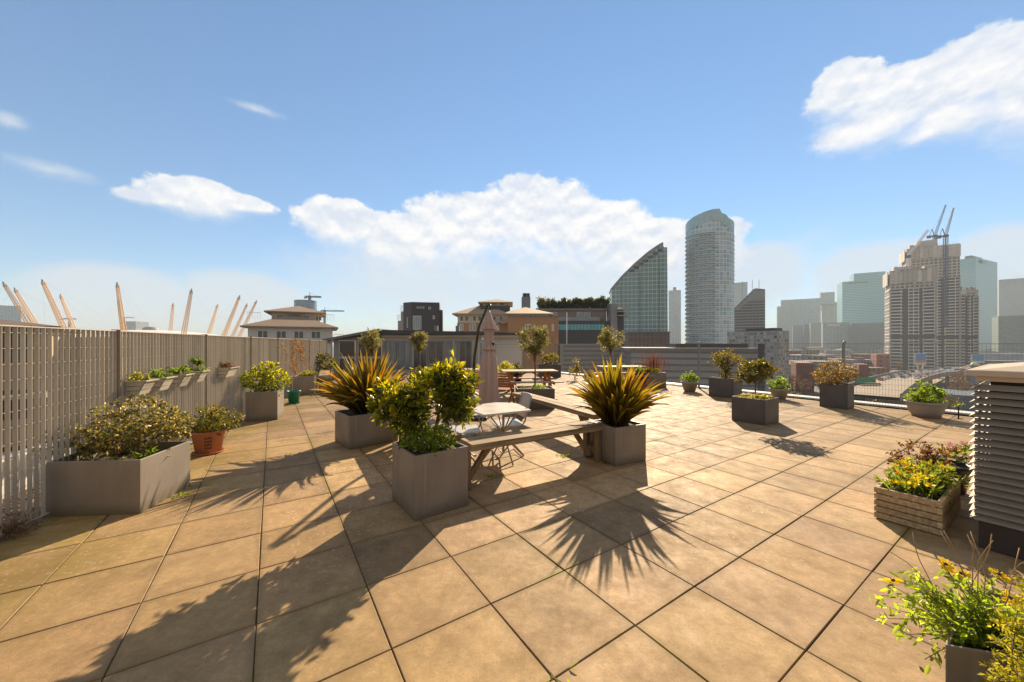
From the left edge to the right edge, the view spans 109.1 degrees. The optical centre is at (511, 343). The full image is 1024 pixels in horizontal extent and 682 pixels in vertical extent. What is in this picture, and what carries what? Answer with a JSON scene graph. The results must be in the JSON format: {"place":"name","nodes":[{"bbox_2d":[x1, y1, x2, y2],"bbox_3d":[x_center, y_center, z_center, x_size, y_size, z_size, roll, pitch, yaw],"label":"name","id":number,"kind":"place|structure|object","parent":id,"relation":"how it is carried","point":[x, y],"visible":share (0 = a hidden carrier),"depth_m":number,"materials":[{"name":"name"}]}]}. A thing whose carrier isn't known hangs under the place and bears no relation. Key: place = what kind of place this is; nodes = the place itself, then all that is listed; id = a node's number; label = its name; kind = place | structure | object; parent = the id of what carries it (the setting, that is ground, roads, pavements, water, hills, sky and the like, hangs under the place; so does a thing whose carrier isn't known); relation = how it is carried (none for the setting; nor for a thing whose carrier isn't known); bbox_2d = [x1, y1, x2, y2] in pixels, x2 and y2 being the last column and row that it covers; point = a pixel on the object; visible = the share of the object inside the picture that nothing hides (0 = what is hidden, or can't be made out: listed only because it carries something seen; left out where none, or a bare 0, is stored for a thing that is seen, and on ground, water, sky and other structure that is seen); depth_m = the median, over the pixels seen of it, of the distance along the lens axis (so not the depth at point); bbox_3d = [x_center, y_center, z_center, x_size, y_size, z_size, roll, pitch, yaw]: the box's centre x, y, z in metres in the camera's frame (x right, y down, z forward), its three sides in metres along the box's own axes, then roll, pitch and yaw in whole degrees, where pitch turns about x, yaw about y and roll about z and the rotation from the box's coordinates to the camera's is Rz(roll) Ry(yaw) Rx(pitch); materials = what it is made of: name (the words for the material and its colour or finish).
{"place":"outdoors","nodes":[
{"label":"outdoors","id":0,"kind":"place"},
{"bbox_2d":[0,305,24,321],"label":"office tower","id":1,"kind":"structure","parent":0,"point":[11,313],"depth_m":942.84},
{"bbox_2d":[0,319,75,455],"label":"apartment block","id":2,"kind":"structure","parent":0,"point":[8,322],"depth_m":17.98,"materials":[{"name":"concrete"}]},
{"bbox_2d":[75,327,220,337],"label":"white dome","id":3,"kind":"structure","parent":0,"point":[149,329],"depth_m":526.44,"materials":[{"name":"fabric"}]},
{"bbox_2d":[41,279,122,328],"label":"dome mast","id":4,"kind":"object","parent":3,"relation":"on","point":[47,293],"visible":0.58,"depth_m":425.77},
{"bbox_2d":[240,306,337,365],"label":"apartment house","id":5,"kind":"structure","parent":0,"point":[299,322],"depth_m":49.26,"materials":[{"name":"paint"}]},
{"bbox_2d":[357,327,384,356],"bbox_3d":[-5.578,0.238,14.495,0.994,1.805,0.960,0,0,-29],"label":"olive tree","id":6,"kind":"object","parent":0,"point":[370,343],"visible":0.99,"depth_m":14.44,"materials":[{"name":"green plant"}]},
{"bbox_2d":[409,331,428,370],"bbox_3d":[-3.818,0.278,15.006,0.877,1.724,0.860,0,0,0],"label":"olive tree","id":7,"kind":"object","parent":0,"point":[419,339],"visible":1,"depth_m":14.90,"materials":[{"name":"green plant"}]},
{"bbox_2d":[397,302,442,330],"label":"modern house","id":8,"kind":"structure","parent":0,"point":[423,316],"depth_m":58.63,"materials":[{"name":"black paint"}]},
{"bbox_2d":[0,396,966,681],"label":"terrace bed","id":9,"kind":"object","parent":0,"point":[460,568],"depth_m":2.43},
{"bbox_2d":[452,299,558,372],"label":"brick apartment building","id":10,"kind":"structure","parent":0,"point":[505,319],"depth_m":49.40,"materials":[{"name":"brown brick"}]},
{"bbox_2d":[0,373,1023,681],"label":"paving","id":11,"kind":"structure","parent":0,"point":[640,549],"depth_m":2.64,"materials":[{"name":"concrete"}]},
{"bbox_2d":[46,441,189,516],"bbox_3d":[-4.000,1.345,3.745,0.940,0.505,0.715,0,0,-5],"label":"planter","id":12,"kind":"object","parent":11,"relation":"on","point":[100,486],"visible":0.79,"depth_m":3.42,"materials":[{"name":"concrete"}]},
{"bbox_2d":[32,392,197,460],"bbox_3d":[-4.117,0.885,3.815,1.318,0.710,0.682,0,0,0],"label":"shrub","id":13,"kind":"object","parent":12,"relation":"on","point":[139,434],"visible":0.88,"depth_m":3.74,"materials":[{"name":"green plant"}]},
{"bbox_2d":[0,325,326,537],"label":"slatted fence","id":14,"kind":"object","parent":11,"relation":"on","point":[146,351],"visible":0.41,"depth_m":3.87,"materials":[{"name":"wood"}]},
{"bbox_2d":[123,379,159,395],"bbox_3d":[-4.516,0.522,4.428,0.251,0.186,0.262,0,0,-19],"label":"fence trough","id":15,"kind":"object","parent":14,"relation":"attached to","point":[143,387],"visible":0.88,"depth_m":4.34,"materials":[{"name":"paint"}]},
{"bbox_2d":[150,376,177,390],"bbox_3d":[-4.649,0.522,4.820,0.251,0.186,0.262,0,0,-19],"label":"fence trough","id":16,"kind":"object","parent":14,"relation":"attached to","point":[164,383],"visible":0.84,"depth_m":4.75,"materials":[{"name":"paint"}]},
{"bbox_2d":[279,337,315,374],"bbox_3d":[-7.323,0.438,12.642,0.170,1.289,5.722,0,0,-19],"label":"climbing plant","id":17,"kind":"object","parent":14,"relation":"attached to","point":[294,360],"visible":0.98,"depth_m":12.06,"materials":[{"name":"orange plant"}]},
{"bbox_2d":[189,426,226,455],"bbox_3d":[-4.460,1.431,5.360,0.434,0.335,0.434,0,0,0],"label":"plant pot","id":18,"kind":"object","parent":11,"relation":"on","point":[206,443],"visible":0.93,"depth_m":5.22,"materials":[{"name":"ceramic"}]},
{"bbox_2d":[170,403,243,440],"bbox_3d":[-4.502,1.163,5.365,0.954,0.629,0.728,0,0,0],"label":"shrub","id":19,"kind":"object","parent":18,"relation":"in","point":[221,421],"visible":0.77,"depth_m":5.26,"materials":[{"name":"green plant"}]},
{"bbox_2d":[245,388,283,420],"bbox_3d":[-5.308,1.297,7.851,0.570,0.600,0.560,0,0,-20],"label":"planter","id":20,"kind":"object","parent":11,"relation":"on","point":[265,405],"visible":0.84,"depth_m":7.61,"materials":[{"name":"concrete"}]},
{"bbox_2d":[238,360,291,395],"bbox_3d":[-5.327,0.763,7.844,0.980,0.836,0.911,0,0,38],"label":"shrub","id":21,"kind":"object","parent":20,"relation":"in","point":[265,377],"visible":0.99,"depth_m":7.78,"materials":[{"name":"yellow plant"}]},
{"bbox_2d":[293,374,317,394],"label":"planter","id":22,"kind":"object","parent":11,"relation":"on","point":[303,384],"visible":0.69,"depth_m":11.47,"materials":[{"name":"concrete"}]},
{"bbox_2d":[339,340,354,373],"bbox_3d":[-8.547,0.685,18.900,0.844,1.730,0.035,0,0,0],"label":"framed screen","id":23,"kind":"object","parent":11,"relation":"on","point":[346,348],"visible":0.76,"depth_m":18.91,"materials":[{"name":"metal"}]},
{"bbox_2d":[335,409,397,449],"bbox_3d":[-2.396,1.347,6.007,0.780,0.500,0.660,0,0,-43],"label":"planter","id":24,"kind":"object","parent":11,"relation":"on","point":[354,430],"visible":0.63,"depth_m":5.71,"materials":[{"name":"concrete"}]},
{"bbox_2d":[311,350,413,413],"bbox_3d":[-2.508,0.610,5.996,1.786,1.089,1.721,0,0,0],"label":"flax plant","id":25,"kind":"object","parent":24,"relation":"on","point":[350,393],"visible":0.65,"depth_m":5.86,"materials":[{"name":"green plant"}]},
{"bbox_2d":[358,340,381,370],"bbox_3d":[-7.366,0.685,18.900,1.243,1.730,0.035,0,0,0],"label":"framed screen","id":26,"kind":"object","parent":11,"relation":"on","point":[379,350],"visible":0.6,"depth_m":18.91,"materials":[{"name":"metal"}]},
{"bbox_2d":[331,340,493,371],"bbox_3d":[-5.285,0.695,19.399,8.712,1.810,0.140,0,0,-1],"label":"fence","id":27,"kind":"object","parent":11,"relation":"on","point":[412,361],"visible":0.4,"depth_m":19.40,"materials":[{"name":"metal"}]},
{"bbox_2d":[392,438,467,520],"bbox_3d":[-0.834,1.304,3.680,0.550,0.585,0.600,0,0,-37],"label":"planter","id":28,"kind":"object","parent":11,"relation":"on","point":[427,484],"visible":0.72,"depth_m":3.45,"materials":[{"name":"concrete"}]},
{"bbox_2d":[365,374,433,448],"bbox_3d":[-1.155,0.720,3.759,0.716,0.861,0.674,0,0,-16],"label":"bay tree","id":29,"kind":"object","parent":28,"relation":"in","point":[388,401],"visible":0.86,"depth_m":3.70,"materials":[{"name":"green plant"}]},
{"bbox_2d":[398,421,459,456],"bbox_3d":[-0.819,0.978,3.619,0.604,0.397,0.512,0,0,0],"label":"shrub","id":30,"kind":"object","parent":28,"relation":"in","point":[440,437],"visible":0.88,"depth_m":3.56,"materials":[{"name":"green plant"}]},
{"bbox_2d":[402,349,484,435],"bbox_3d":[-0.698,0.562,3.812,0.842,1.022,0.837,0,0,0],"label":"bay tree","id":31,"kind":"object","parent":28,"relation":"on","point":[453,392],"visible":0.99,"depth_m":3.66,"materials":[{"name":"green plant"}]},
{"bbox_2d":[441,407,481,465],"bbox_3d":[-0.723,1.168,4.913,0.573,0.862,0.462,0,0,-15],"label":"metal chair","id":32,"kind":"object","parent":11,"relation":"on","point":[472,429],"visible":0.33,"depth_m":4.88,"materials":[{"name":"metal"}]},
{"bbox_2d":[464,304,498,419],"bbox_3d":[-0.749,0.412,7.569,0.748,2.376,1.429,0,0,-14],"label":"parasol","id":33,"kind":"object","parent":11,"relation":"on","point":[488,389],"visible":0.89,"depth_m":7.01,"materials":[{"name":"fabric"}]},
{"bbox_2d":[472,402,530,465],"bbox_3d":[-0.201,1.240,5.066,0.819,0.719,0.787,0,0,-30],"label":"folding table","id":34,"kind":"object","parent":11,"relation":"on","point":[493,409],"visible":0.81,"depth_m":4.96,"materials":[{"name":"metal"}]},
{"bbox_2d":[498,372,515,402],"bbox_3d":[-0.228,1.147,9.353,0.525,0.908,0.526,0,0,20],"label":"slatted chair","id":35,"kind":"object","parent":11,"relation":"on","point":[503,386],"visible":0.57,"depth_m":9.16,"materials":[{"name":"brown wood"}]},
{"bbox_2d":[490,392,531,458],"bbox_3d":[-0.007,1.168,5.348,0.573,0.862,0.462,0,0,-16],"label":"metal chair","id":36,"kind":"object","parent":11,"relation":"on","point":[525,399],"visible":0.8,"depth_m":5.37,"materials":[{"name":"metal"}]},
{"bbox_2d":[500,369,563,391],"bbox_3d":[0.582,1.230,11.754,1.815,0.764,1.650,0,0,-7],"label":"picnic table","id":37,"kind":"object","parent":11,"relation":"on","point":[547,378],"visible":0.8,"depth_m":11.59,"materials":[{"name":"brown wood"}]},
{"bbox_2d":[460,420,607,489],"bbox_3d":[0.342,1.349,4.613,2.137,0.497,0.322,0,0,-31],"label":"bench","id":38,"kind":"object","parent":11,"relation":"on","point":[485,444],"visible":0.73,"depth_m":4.48,"materials":[{"name":"brown wood"}]},
{"bbox_2d":[515,386,554,408],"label":"planter","id":39,"kind":"object","parent":11,"relation":"on","point":[548,392],"visible":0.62,"depth_m":8.90,"materials":[{"name":"concrete"}]},
{"bbox_2d":[515,324,550,386],"bbox_3d":[0.534,0.311,9.185,0.906,1.659,0.833,0,0,0],"label":"olive tree","id":40,"kind":"object","parent":39,"relation":"in","point":[540,334],"visible":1,"depth_m":9.10,"materials":[{"name":"green plant"}]},
{"bbox_2d":[512,392,599,420],"bbox_3d":[0.770,1.349,7.010,0.322,0.497,2.871,0,0,-26],"label":"bench","id":41,"kind":"object","parent":11,"relation":"on","point":[583,414],"visible":0.39,"depth_m":6.52,"materials":[{"name":"brown wood"}]},
{"bbox_2d":[590,419,645,465],"bbox_3d":[1.471,1.347,5.107,0.550,0.500,0.530,0,0,-27],"label":"planter","id":42,"kind":"object","parent":11,"relation":"on","point":[623,445],"visible":0.74,"depth_m":4.88,"materials":[{"name":"concrete"}]},
{"bbox_2d":[564,355,672,426],"bbox_3d":[1.494,0.638,5.101,1.506,1.037,1.470,0,0,18],"label":"flax plant","id":43,"kind":"object","parent":42,"relation":"in","point":[616,398],"visible":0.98,"depth_m":4.89,"materials":[{"name":"green plant"}]},
{"bbox_2d":[641,372,665,387],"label":"planter","id":44,"kind":"object","parent":11,"relation":"on","point":[659,378],"visible":0.51,"depth_m":13.35,"materials":[{"name":"concrete"}]},
{"bbox_2d":[636,350,668,372],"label":"bedding plant","id":45,"kind":"object","parent":44,"relation":"in","point":[649,369],"visible":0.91,"depth_m":13.60,"materials":[{"name":"red plant"}]},
{"bbox_2d":[709,376,741,397],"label":"planter","id":46,"kind":"object","parent":11,"relation":"on","point":[719,386],"visible":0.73,"depth_m":10.92,"materials":[{"name":"concrete"}]},
{"bbox_2d":[707,348,744,378],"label":"potted shrub","id":47,"kind":"object","parent":46,"relation":"in","point":[723,363],"visible":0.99,"depth_m":11.03,"materials":[{"name":"green plant"}]},
{"bbox_2d":[732,394,778,424],"bbox_3d":[5.030,1.347,7.548,0.600,0.500,0.630,0,0,-33],"label":"planter","id":48,"kind":"object","parent":11,"relation":"on","point":[757,410],"visible":0.92,"depth_m":7.34,"materials":[{"name":"concrete"}]},
{"bbox_2d":[734,357,780,397],"bbox_3d":[5.047,0.715,7.536,0.827,0.872,0.650,0,0,-24],"label":"topiary tree","id":49,"kind":"object","parent":48,"relation":"on","point":[756,367],"visible":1,"depth_m":7.43,"materials":[{"name":"green plant"}]},
{"bbox_2d":[561,373,973,416],"bbox_3d":[10.322,1.597,7.668,0.038,0.055,29.360,0,0,-33],"label":"drain channel","id":50,"kind":"object","parent":11,"relation":"on","point":[818,400],"visible":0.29,"depth_m":9.47,"materials":[{"name":"metal"}]},
{"bbox_2d":[561,372,972,414],"bbox_3d":[10.080,1.565,8.487,0.400,0.050,29.994,0,0,-33],"label":"edge capping","id":51,"kind":"object","parent":50,"relation":"on","point":[866,402],"visible":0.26,"depth_m":9.73,"materials":[{"name":"white paint"}]},
{"bbox_2d":[555,341,1023,413],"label":"fence","id":52,"kind":"object","parent":11,"relation":"on","point":[795,347],"visible":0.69,"depth_m":10.59,"materials":[{"name":"metal"}]},
{"bbox_2d":[819,382,853,408],"bbox_3d":[8.193,1.297,9.203,0.400,0.600,0.560,0,0,-30],"label":"planter","id":53,"kind":"object","parent":11,"relation":"on","point":[840,396],"visible":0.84,"depth_m":9.05,"materials":[{"name":"concrete"}]},
{"bbox_2d":[810,358,860,384],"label":"shrub","id":54,"kind":"object","parent":53,"relation":"in","point":[847,375],"visible":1,"depth_m":9.14,"materials":[{"name":"brown plant"}]},
{"bbox_2d":[874,472,960,535],"bbox_3d":[3.842,1.456,3.445,0.960,0.287,0.410,0,0,-33],"label":"crate planter","id":55,"kind":"object","parent":11,"relation":"on","point":[889,503],"visible":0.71,"depth_m":3.19,"materials":[{"name":"brown wood"}]},
{"bbox_2d":[873,456,972,504],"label":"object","id":56,"kind":"object","parent":55,"relation":"in","point":[929,477],"visible":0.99,"depth_m":3.36,"materials":[{"name":"yellow plant"}]},
{"bbox_2d":[903,399,948,417],"bbox_3d":[9.120,1.433,8.037,0.670,0.330,0.670,0,0,0],"label":"plant bowl","id":57,"kind":"object","parent":11,"relation":"on","point":[928,410],"visible":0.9,"depth_m":7.86,"materials":[{"name":"stone"}]},
{"bbox_2d":[902,380,947,403],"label":"shrub","id":58,"kind":"object","parent":57,"relation":"in","point":[922,394],"visible":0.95,"depth_m":7.96,"materials":[{"name":"green plant"}]},
{"bbox_2d":[916,457,973,494],"bbox_3d":[4.720,1.442,3.980,0.424,0.288,0.424,0,0,0],"label":"plant pot","id":59,"kind":"object","parent":11,"relation":"on","point":[962,470],"visible":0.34,"depth_m":3.82,"materials":[{"name":"black plastic"}]},
{"bbox_2d":[885,439,971,468],"bbox_3d":[4.578,1.239,3.997,0.827,0.337,0.530,0,0,-22],"label":"dried shrub","id":60,"kind":"object","parent":59,"relation":"in","point":[928,455],"visible":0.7,"depth_m":4.00,"materials":[{"name":"brown plant"}]},
{"bbox_2d":[935,441,973,463],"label":"flowering plant","id":61,"kind":"object","parent":59,"relation":"in","point":[964,448],"visible":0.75,"depth_m":4.04,"materials":[{"name":"green plant"}]},
{"bbox_2d":[945,587,1023,681],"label":"planter","id":62,"kind":"object","parent":11,"relation":"on","point":[962,664],"visible":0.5,"depth_m":1.31,"materials":[{"name":"concrete"}]},
{"bbox_2d":[869,531,1023,674],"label":"daisy plant","id":63,"kind":"object","parent":62,"relation":"in","point":[977,619],"visible":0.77,"depth_m":1.44,"materials":[{"name":"green plant"}]},
{"bbox_2d":[965,362,1023,559],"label":"vent housing","id":64,"kind":"object","parent":11,"relation":"on","point":[997,493],"visible":1,"depth_m":2.78,"materials":[{"name":"paint"}]},
{"bbox_3d":[1.640,1.432,1.110,0.304,0.308,0.304,0,0,0],"label":"plant pot","id":65,"kind":"object","parent":11,"relation":"on","visible":0},
{"bbox_2d":[977,573,1023,681],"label":"golden conifer","id":66,"kind":"object","parent":65,"relation":"in","point":[1013,669],"visible":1,"depth_m":1.16,"materials":[{"name":"yellow plant"}]},
{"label":"planter","id":67,"kind":"object","parent":11,"relation":"on","visible":0},
{"bbox_2d":[596,325,624,362],"bbox_3d":[3.662,0.215,13.519,1.034,1.850,0.938,0,0,0],"label":"olive tree","id":68,"kind":"object","parent":67,"relation":"in","point":[608,339],"visible":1,"depth_m":13.34,"materials":[{"name":"green plant"}]},
{"bbox_2d":[0,0,1023,344],"label":"sky","id":69,"kind":"structure","parent":0,"point":[370,158],"materials":[{"name":"blue"}]},
{"bbox_2d":[536,303,628,346],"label":"office building","id":70,"kind":"structure","parent":0,"point":[585,326],"depth_m":78.00,"materials":[{"name":"teal glass"}]},
{"bbox_2d":[537,295,610,307],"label":"roof hedge","id":71,"kind":"object","parent":70,"relation":"on","point":[588,302],"visible":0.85,"depth_m":80.78,"materials":[{"name":"green plant"}]},
{"bbox_2d":[609,242,667,346],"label":"slanted glass tower","id":72,"kind":"structure","parent":0,"point":[639,288],"depth_m":260.14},
{"bbox_2d":[333,345,989,411],"bbox_3d":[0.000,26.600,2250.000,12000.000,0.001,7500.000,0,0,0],"label":"ground","id":73,"kind":"structure","parent":0,"point":[944,385],"depth_m":238.35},
{"bbox_2d":[64,337,126,436],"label":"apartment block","id":74,"kind":"structure","parent":73,"relation":"on","point":[75,377],"depth_m":21.19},
{"bbox_2d":[322,329,387,373],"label":"gabled store","id":75,"kind":"structure","parent":73,"relation":"on","point":[352,336],"depth_m":23.00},
{"bbox_2d":[374,326,529,373],"bbox_3d":[-3.847,12.663,27.625,9.939,27.873,9.750,0,0,0],"label":"penthouse","id":76,"kind":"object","parent":73,"relation":"on","point":[508,349],"visible":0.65,"depth_m":23.56,"materials":[{"name":"grey glass"}]},
{"bbox_2d":[385,341,395,368],"bbox_3d":[-7.822,0.726,23.470,0.726,1.848,0.080,0,0,0],"label":"window","id":77,"kind":"structure","parent":76,"relation":"in","point":[390,346],"depth_m":23.46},
{"bbox_2d":[398,341,410,368],"bbox_3d":[-6.964,0.726,23.505,0.858,1.848,0.080,0,0,0],"label":"window","id":78,"kind":"structure","parent":76,"relation":"in","point":[404,351],"depth_m":23.50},
{"bbox_2d":[428,341,443,366],"bbox_3d":[-4.918,0.726,23.592,0.990,1.848,0.080,0,0,0],"label":"window","id":79,"kind":"structure","parent":76,"relation":"in","point":[431,344],"depth_m":23.58,"materials":[{"name":"grey glass"}]},
{"bbox_2d":[459,341,471,367],"bbox_3d":[-3.020,0.726,23.680,0.825,1.848,0.080,0,0,0],"label":"window","id":80,"kind":"structure","parent":76,"relation":"in","point":[465,347],"depth_m":23.68,"materials":[{"name":"grey glass"}]},
{"bbox_2d":[559,344,621,374],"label":"concrete building","id":81,"kind":"structure","parent":73,"relation":"on","point":[585,352],"depth_m":48.13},
{"bbox_2d":[625,331,670,346],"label":"brick podium","id":82,"kind":"object","parent":73,"relation":"on","point":[655,339],"visible":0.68,"depth_m":237.30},
{"bbox_2d":[791,361,813,392],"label":"brick house","id":83,"kind":"structure","parent":73,"relation":"on","point":[809,366],"depth_m":198.41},
{"bbox_2d":[821,302,836,322],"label":"stone office block","id":84,"kind":"structure","parent":73,"relation":"on","point":[828,313],"depth_m":1189.41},
{"bbox_2d":[849,323,884,353],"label":"office block","id":85,"kind":"structure","parent":73,"relation":"on","point":[864,337],"depth_m":835.53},
{"bbox_2d":[883,265,936,369],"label":"unfinished tower","id":86,"kind":"structure","parent":73,"relation":"on","point":[910,305],"depth_m":370.71,"materials":[{"name":"concrete"}]},
{"bbox_2d":[899,239,960,367],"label":"unfinished tower","id":87,"kind":"structure","parent":73,"relation":"on","point":[927,252],"depth_m":406.27,"materials":[{"name":"concrete"}]},
{"bbox_2d":[934,389,989,411],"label":"teal roofed depot","id":88,"kind":"structure","parent":73,"relation":"on","point":[960,393],"depth_m":146.72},
{"bbox_2d":[960,286,978,365],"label":"unfinished tower","id":89,"kind":"structure","parent":73,"relation":"on","point":[969,321],"depth_m":396.05,"materials":[{"name":"concrete"}]},
{"bbox_2d":[668,287,680,343],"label":"office tower","id":90,"kind":"structure","parent":0,"point":[674,311],"depth_m":1342.61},
{"bbox_2d":[622,344,757,390],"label":"warehouse","id":91,"kind":"structure","parent":0,"point":[686,353],"depth_m":42.47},
{"bbox_2d":[685,209,734,343],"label":"elliptical tower","id":92,"kind":"structure","parent":0,"point":[709,275],"depth_m":252.92,"materials":[{"name":"grey glass"}]},
{"bbox_2d":[734,282,747,307],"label":"office tower","id":93,"kind":"structure","parent":0,"point":[741,291],"depth_m":1289.60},
{"bbox_2d":[734,280,764,331],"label":"slanted dark tower","id":94,"kind":"structure","parent":0,"point":[749,311],"depth_m":421.49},
{"bbox_2d":[727,328,788,393],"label":"speckled block","id":95,"kind":"structure","parent":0,"point":[772,339],"depth_m":153.19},
{"bbox_2d":[792,325,802,348],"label":"office block","id":96,"kind":"structure","parent":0,"point":[797,335],"depth_m":1093.12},
{"bbox_2d":[776,292,834,348],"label":"stone office block","id":97,"kind":"structure","parent":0,"point":[789,313],"depth_m":1216.36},
{"bbox_2d":[809,323,820,346],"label":"office block","id":98,"kind":"structure","parent":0,"point":[814,334],"depth_m":995.02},
{"bbox_2d":[821,322,849,349],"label":"office block","id":99,"kind":"structure","parent":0,"point":[835,334],"depth_m":887.21,"materials":[{"name":"white paint"}]},
{"bbox_2d":[837,271,885,322],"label":"glass office block","id":100,"kind":"structure","parent":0,"point":[860,297],"depth_m":929.39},
{"bbox_2d":[854,370,960,401],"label":"flyover","id":101,"kind":"object","parent":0,"point":[889,391],"visible":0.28,"depth_m":155.42,"materials":[{"name":"concrete"}]},
{"bbox_2d":[900,370,964,400],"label":"barrier","id":102,"kind":"object","parent":101,"relation":"on","point":[925,379],"visible":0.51,"depth_m":195.66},
{"bbox_2d":[937,208,953,327],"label":"tower crane","id":103,"kind":"object","parent":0,"point":[945,251],"visible":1,"depth_m":392.15,"materials":[{"name":"metal"}]},
{"bbox_2d":[960,255,996,349],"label":"bank tower","id":104,"kind":"structure","parent":0,"point":[979,273],"depth_m":921.14,"materials":[{"name":"green glass"}]},
{"bbox_2d":[979,353,1023,360],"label":"long shed","id":105,"kind":"structure","parent":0,"point":[1007,356],"depth_m":457.02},
{"bbox_2d":[992,315,1023,352],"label":"office block","id":106,"kind":"structure","parent":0,"point":[1008,332],"depth_m":691.91,"materials":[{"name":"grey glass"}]},
{"bbox_2d":[997,278,1023,315],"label":"office tower","id":107,"kind":"structure","parent":0,"point":[1010,297],"depth_m":1134.79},
{"bbox_3d":[4.104,14.260,7.192,29.987,24.680,26.790,0,0,0],"label":"apartment block","id":108,"kind":"object","parent":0,"visible":0},
{"bbox_2d":[1,395,286,540],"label":"gravel","id":109,"kind":"structure","parent":108,"relation":"on","point":[32,504],"depth_m":3.72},
{"bbox_2d":[0,507,41,541],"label":"dried plant","id":110,"kind":"object","parent":109,"relation":"on","point":[11,529],"visible":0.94,"depth_m":3.01,"materials":[{"name":"brown plant"}]},
{"bbox_2d":[2,436,95,498],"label":"parapet","id":111,"kind":"structure","parent":109,"relation":"on","point":[25,469],"depth_m":4.11,"materials":[{"name":"white paint"}]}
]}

